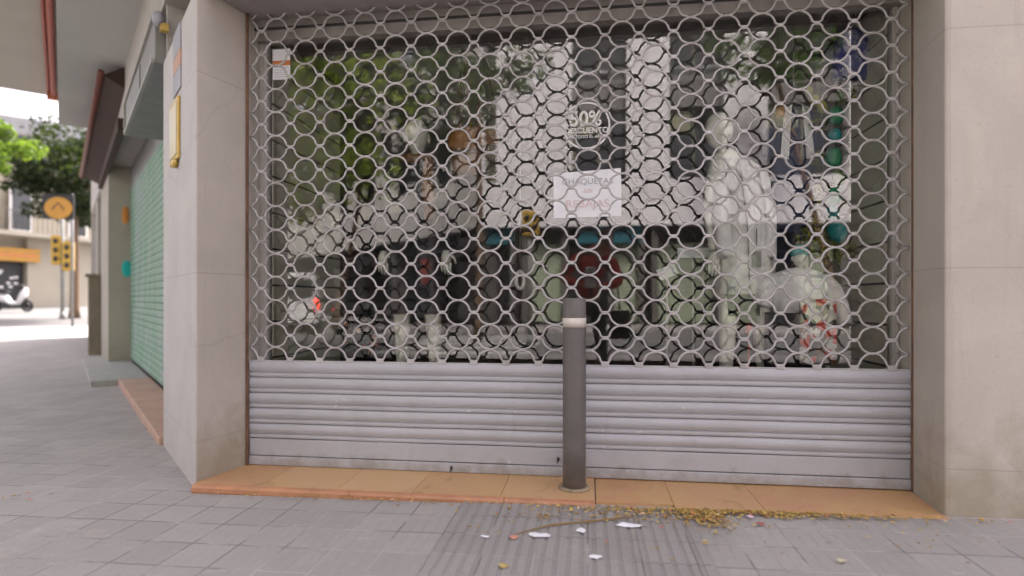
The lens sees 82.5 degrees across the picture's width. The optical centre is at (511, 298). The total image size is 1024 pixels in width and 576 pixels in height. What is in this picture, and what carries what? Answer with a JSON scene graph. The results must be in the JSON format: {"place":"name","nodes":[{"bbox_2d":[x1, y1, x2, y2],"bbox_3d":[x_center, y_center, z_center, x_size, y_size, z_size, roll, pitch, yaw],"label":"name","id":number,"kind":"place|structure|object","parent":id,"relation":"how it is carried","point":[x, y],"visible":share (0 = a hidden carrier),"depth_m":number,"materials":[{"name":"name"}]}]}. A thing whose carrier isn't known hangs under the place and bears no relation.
{"place":"outdoors","nodes":[
{"label":"outdoors","id":0,"kind":"place"},
{"bbox_2d":[0,88,57,122],"label":"sky","id":1,"kind":"structure","parent":0,"point":[12,102],"materials":[{"name":"white"}]},
{"bbox_2d":[0,316,87,337],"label":"cross street","id":2,"kind":"structure","parent":0,"point":[17,322],"depth_m":18.03,"materials":[{"name":"grey asphalt"}]},
{"bbox_2d":[0,118,49,174],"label":"street tree","id":3,"kind":"object","parent":2,"relation":"on","point":[10,146],"visible":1,"depth_m":15.76,"materials":[{"name":"green plant"}]},
{"bbox_2d":[0,335,87,338],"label":"crosswalk stripe","id":4,"kind":"object","parent":2,"relation":"on","point":[44,337],"visible":0.39,"depth_m":14.21,"materials":[{"name":"paint"}]},
{"bbox_2d":[0,326,87,329],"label":"crosswalk stripe","id":5,"kind":"object","parent":2,"relation":"on","point":[45,327],"visible":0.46,"depth_m":16.91,"materials":[{"name":"paint"}]},
{"bbox_2d":[0,114,90,318],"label":"street tree","id":6,"kind":"object","parent":2,"relation":"on","point":[64,160],"visible":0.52,"depth_m":20.10,"materials":[{"name":"green plant"}]},
{"bbox_2d":[42,194,73,326],"bbox_3d":[-12.455,-1.042,16.032,0.761,3.670,0.133,0,0,-14],"label":"round sign","id":7,"kind":"object","parent":2,"relation":"on","point":[57,206],"visible":1,"depth_m":16.02,"materials":[{"name":"orange metal"}]},
{"bbox_2d":[51,219,74,318],"bbox_3d":[-14.607,-1.019,18.991,0.673,3.400,0.300,0,0,0],"label":"traffic light","id":8,"kind":"object","parent":2,"relation":"on","point":[60,252],"visible":0.97,"depth_m":18.90,"materials":[{"name":"yellow metal"}]},
{"bbox_2d":[0,306,87,317],"bbox_3d":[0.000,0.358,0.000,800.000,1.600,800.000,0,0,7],"label":"ground","id":9,"kind":"structure","parent":0,"point":[35,312],"depth_m":24.56,"materials":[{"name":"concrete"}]},
{"bbox_2d":[0,285,33,311],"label":"motor scooter","id":10,"kind":"object","parent":9,"relation":"on","point":[22,300],"visible":1,"depth_m":23.95,"materials":[{"name":"white paint"}]},
{"bbox_2d":[0,114,86,178],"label":"building","id":11,"kind":"structure","parent":9,"relation":"on","point":[15,121],"depth_m":42.95,"materials":[{"name":"grey"}]},
{"bbox_2d":[16,133,35,140],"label":"window","id":12,"kind":"structure","parent":11,"relation":"in","point":[20,135],"depth_m":42.77,"materials":[{"name":"grey glass"}]},
{"bbox_2d":[0,163,90,307],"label":"building","id":13,"kind":"structure","parent":9,"relation":"on","point":[25,249],"depth_m":28.00,"materials":[{"name":"beige concrete"}]},
{"bbox_2d":[0,261,22,307],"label":"door","id":14,"kind":"structure","parent":13,"relation":"in","point":[11,273],"depth_m":27.44,"materials":[{"name":"black metal"}]},
{"bbox_2d":[9,184,32,231],"bbox_3d":[-23.185,-4.282,27.583,0.045,2.300,1.000,0,0,16],"label":"window","id":15,"kind":"structure","parent":13,"relation":"in","point":[24,223],"depth_m":27.45,"materials":[{"name":"white glass"}]},
{"bbox_2d":[68,220,87,237],"bbox_3d":[-22.423,-4.282,30.173,0.045,2.300,1.000,0,0,16],"label":"window","id":16,"kind":"structure","parent":13,"relation":"in","point":[84,231],"depth_m":30.38,"materials":[{"name":"white glass"}]},
{"bbox_2d":[0,0,1023,519],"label":"corner building","id":17,"kind":"structure","parent":9,"relation":"on","point":[960,204],"depth_m":3.48,"materials":[{"name":"beige stone"}]},
{"bbox_2d":[79,67,124,188],"bbox_3d":[-5.901,-2.245,8.376,0.341,0.690,4.895,0,0,-38],"label":"shop awning","id":18,"kind":"object","parent":17,"relation":"attached to","point":[104,138],"visible":0.94,"depth_m":7.57,"materials":[{"name":"brown fabric"}]},
{"bbox_2d":[122,206,128,223],"bbox_3d":[-5.991,-1.290,9.049,0.096,0.280,0.020,0,0,-40],"label":"alarm box","id":19,"kind":"object","parent":17,"relation":"attached to","point":[125,214],"visible":1,"depth_m":9.04,"materials":[{"name":"orange plastic"}]},
{"bbox_2d":[122,260,130,276],"bbox_3d":[-5.975,-0.460,9.061,0.134,0.260,0.016,0,0,-36],"label":"alarm box","id":20,"kind":"object","parent":17,"relation":"attached to","point":[126,270],"visible":0.95,"depth_m":9.05,"materials":[{"name":"teal plastic"}]},
{"bbox_2d":[130,140,162,385],"bbox_3d":[-4.080,-0.380,6.671,0.055,2.640,6.110,0,0,-38],"label":"roller shutter","id":21,"kind":"object","parent":17,"relation":"attached to","point":[146,273],"visible":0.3,"depth_m":7.24,"materials":[{"name":"green metal"}]},
{"bbox_2d":[151,11,168,33],"bbox_3d":[-2.396,-1.885,3.970,0.113,0.130,0.106,0,0,7],"label":"wall lamp","id":22,"kind":"object","parent":17,"relation":"attached to","point":[158,18],"visible":1,"depth_m":3.95,"materials":[{"name":"white plastic"}]},
{"bbox_2d":[169,95,179,167],"bbox_3d":[-2.070,-0.993,3.568,0.038,0.415,0.320,0,0,-38],"label":"wall plaque","id":23,"kind":"object","parent":17,"relation":"attached to","point":[174,134],"depth_m":3.50,"materials":[{"name":"gold metal"}]},
{"bbox_2d":[173,21,180,98],"bbox_3d":[-2.021,-1.430,3.523,0.007,0.380,0.270,0,0,-38],"label":"wall sign","id":24,"kind":"object","parent":17,"relation":"attached to","point":[177,62],"visible":1,"depth_m":3.49,"materials":[{"name":"white plastic"}]},
{"bbox_2d":[273,49,289,79],"bbox_3d":[-1.378,-1.399,3.491,0.112,0.183,0.002,0,0,7],"label":"alarm sticker","id":25,"kind":"object","parent":17,"relation":"attached to","point":[279,55],"visible":0.79,"depth_m":3.49,"materials":[{"name":"white paper"}]},
{"bbox_2d":[337,311,385,361],"bbox_3d":[-1.045,0.337,4.059,0.350,0.493,0.275,0,0,7],"label":"potted arrangement","id":26,"kind":"object","parent":17,"relation":"on","point":[361,332],"visible":0.68,"depth_m":4.03,"materials":[{"name":"black plant"}]},
{"bbox_2d":[373,118,462,361],"bbox_3d":[-0.615,-0.293,3.773,0.599,1.732,0.314,0,0,7],"label":"mannequin","id":27,"kind":"object","parent":17,"relation":"on","point":[424,215],"visible":0.69,"depth_m":3.70},
{"bbox_2d":[448,51,476,151],"bbox_3d":[-0.346,-1.394,4.078,0.210,0.723,0.089,0,0,7],"label":"hanging bag","id":28,"kind":"object","parent":17,"relation":"hanging from","point":[458,140],"visible":0.78,"depth_m":4.05,"materials":[{"name":"beige leather"}]},
{"bbox_2d":[450,50,478,175],"bbox_3d":[-0.330,-1.308,4.076,0.210,0.897,0.089,0,0,7],"label":"hanging bag","id":29,"kind":"object","parent":17,"relation":"hanging from","point":[459,165],"visible":0.7,"depth_m":4.04,"materials":[{"name":"brown leather"}]},
{"bbox_2d":[473,57,498,160],"bbox_3d":[-0.187,-1.376,4.186,0.184,0.763,0.085,0,0,7],"label":"hanging bag","id":30,"kind":"object","parent":17,"relation":"hanging from","point":[488,140],"visible":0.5,"depth_m":4.15,"materials":[{"name":"white leather"}]},
{"bbox_2d":[514,41,525,289],"bbox_3d":[0.052,-0.895,3.729,0.074,1.690,0.033,0,0,7],"label":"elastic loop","id":31,"kind":"object","parent":17,"relation":"hanging from","point":[518,287],"visible":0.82,"depth_m":3.72,"materials":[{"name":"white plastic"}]},
{"bbox_2d":[558,298,590,492],"bbox_3d":[0.316,0.480,2.959,0.164,0.960,0.164,0,0,7],"label":"bollard","id":32,"kind":"object","parent":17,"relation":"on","point":[574,391],"visible":1,"depth_m":2.91,"materials":[{"name":"metal"}]},
{"bbox_2d":[259,5,899,458],"bbox_3d":[0.271,-0.281,3.413,3.551,2.482,0.340,0,0,7],"label":"window frame","id":33,"kind":"structure","parent":17,"relation":"in","point":[893,58],"depth_m":3.08,"materials":[{"name":"grey metal"}]},
{"bbox_2d":[249,0,910,489],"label":"rolling grille shutter","id":34,"kind":"object","parent":17,"relation":"attached to","point":[743,418],"visible":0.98,"depth_m":3.13,"materials":[{"name":"grey metal"}]},
{"bbox_2d":[563,102,609,148],"bbox_3d":[0.415,-0.965,3.260,0.264,0.264,0.002,0,0,7],"label":"discount sticker","id":35,"kind":"object","parent":17,"relation":"attached to","point":[586,121],"visible":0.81,"depth_m":3.26,"materials":[{"name":"white plastic"}]},
{"bbox_2d":[554,168,621,217],"bbox_3d":[0.420,-0.586,3.258,0.376,0.273,0.004,0,0,7],"label":"paper notice","id":36,"kind":"object","parent":17,"relation":"attached to","point":[588,187],"visible":0.84,"depth_m":3.26,"materials":[{"name":"grey paper"}]},
{"bbox_2d":[656,264,677,365],"bbox_3d":[1.024,0.176,3.858,0.142,0.815,0.021,0,0,7],"label":"price card","id":37,"kind":"object","parent":17,"relation":"on","point":[670,271],"visible":0.6,"depth_m":3.85,"materials":[{"name":"white paper"}]},
{"bbox_2d":[678,248,709,365],"bbox_3d":[1.176,0.128,3.788,0.201,0.910,0.021,0,0,7],"label":"price card","id":38,"kind":"object","parent":17,"relation":"on","point":[693,254],"visible":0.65,"depth_m":3.78,"materials":[{"name":"white paper"}]},
{"bbox_2d":[703,112,776,366],"bbox_3d":[1.345,-0.263,3.448,0.431,1.672,0.329,0,0,7],"label":"mannequin","id":39,"kind":"object","parent":17,"relation":"on","point":[728,235],"visible":0.61,"depth_m":3.38},
{"bbox_2d":[745,324,752,366],"bbox_3d":[1.399,0.365,3.449,0.043,0.436,0.040,0,0,7],"label":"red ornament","id":40,"kind":"object","parent":17,"relation":"on","point":[748,328],"visible":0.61,"depth_m":3.44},
{"bbox_2d":[770,28,798,263],"bbox_3d":[1.711,-0.991,3.761,0.362,1.538,0.100,0,0,7],"label":"hanging garment","id":41,"kind":"object","parent":17,"relation":"hanging from","point":[783,247],"visible":0.08,"depth_m":3.71,"materials":[{"name":"blue fabric"}]},
{"bbox_2d":[769,177,807,273],"bbox_3d":[1.703,-0.083,3.604,0.237,1.332,0.035,0,0,7],"label":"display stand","id":42,"kind":"object","parent":17,"relation":"on","point":[773,261],"visible":0.04,"depth_m":3.60,"materials":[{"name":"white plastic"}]},
{"bbox_2d":[750,316,829,367],"bbox_3d":[1.577,0.289,3.376,0.445,0.598,0.149,0,0,37],"label":"display easel","id":43,"kind":"object","parent":17,"relation":"on","point":[753,336],"visible":0.03,"depth_m":3.47,"materials":[{"name":"white plastic"}]},
{"bbox_2d":[761,25,825,234],"bbox_3d":[1.701,-1.076,3.520,0.374,1.368,0.122,0,0,7],"label":"hanging garment","id":44,"kind":"object","parent":17,"relation":"hanging from","point":[798,181],"visible":0.62,"depth_m":3.49,"materials":[{"name":"grey fabric"}]},
{"bbox_2d":[753,245,852,367],"bbox_3d":[1.628,0.137,3.288,0.518,0.882,0.270,0,0,7],"label":"mannequin","id":45,"kind":"object","parent":17,"relation":"on","point":[801,313],"visible":0.67,"depth_m":3.24},
{"bbox_2d":[775,15,863,265],"bbox_3d":[1.778,-0.963,3.394,0.497,1.554,0.183,0,0,7],"label":"garland","id":46,"kind":"object","parent":17,"relation":"hanging from","point":[837,233],"visible":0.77,"depth_m":3.36,"materials":[{"name":"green plant"}]},
{"bbox_2d":[831,14,870,83],"bbox_3d":[1.967,-1.502,3.355,0.251,0.515,0.100,0,0,7],"label":"hanging garment","id":47,"kind":"object","parent":17,"relation":"hanging from","point":[854,60],"visible":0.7,"depth_m":3.32,"materials":[{"name":"blue fabric"}]},
{"bbox_2d":[0,336,1023,575],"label":"pavement","id":48,"kind":"structure","parent":0,"point":[97,473],"depth_m":2.54,"materials":[{"name":"grey tile"}]},
{"bbox_2d":[418,502,720,575],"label":"tactile paving","id":49,"kind":"structure","parent":48,"relation":"on","point":[463,549],"depth_m":2.31,"materials":[{"name":"concrete"}]},
{"bbox_2d":[499,563,508,567],"bbox_3d":[-0.029,0.973,2.129,0.033,0.006,0.037,0,0,-20],"label":"leaf","id":50,"kind":"object","parent":49,"relation":"on","point":[503,565],"visible":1,"depth_m":2.13,"materials":[{"name":"yellow plant"}]},
{"bbox_2d":[529,532,550,536],"bbox_3d":[0.114,0.972,2.403,0.090,0.006,0.053,0,0,7],"label":"paper scrap","id":51,"kind":"object","parent":49,"relation":"on","point":[534,534],"visible":1,"depth_m":2.40,"materials":[{"name":"white paper"}]},
{"bbox_2d":[514,516,631,534],"bbox_3d":[0.264,0.969,2.514,0.551,0.011,0.045,0,0,-19],"label":"twig","id":52,"kind":"object","parent":49,"relation":"on","point":[574,522],"visible":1,"depth_m":2.52,"materials":[{"name":"brown wood"}]},
{"bbox_2d":[576,528,585,532],"bbox_3d":[0.291,0.969,2.441,0.045,0.006,0.042,0,0,-40],"label":"paper scrap","id":53,"kind":"object","parent":49,"relation":"on","point":[582,530],"visible":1,"depth_m":2.44,"materials":[{"name":"white paper"}]},
{"bbox_2d":[589,554,601,558],"bbox_3d":[0.314,0.969,2.193,0.042,0.006,0.039,0,0,-40],"label":"paper scrap","id":54,"kind":"object","parent":49,"relation":"on","point":[595,556],"visible":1,"depth_m":2.19,"materials":[{"name":"white paper"}]},
{"bbox_2d":[616,522,641,526],"bbox_3d":[0.498,0.968,2.493,0.115,0.007,0.047,0,0,7],"label":"paper scrap","id":55,"kind":"object","parent":49,"relation":"on","point":[623,524],"visible":1,"depth_m":2.49,"materials":[{"name":"white paper"}]}
]}

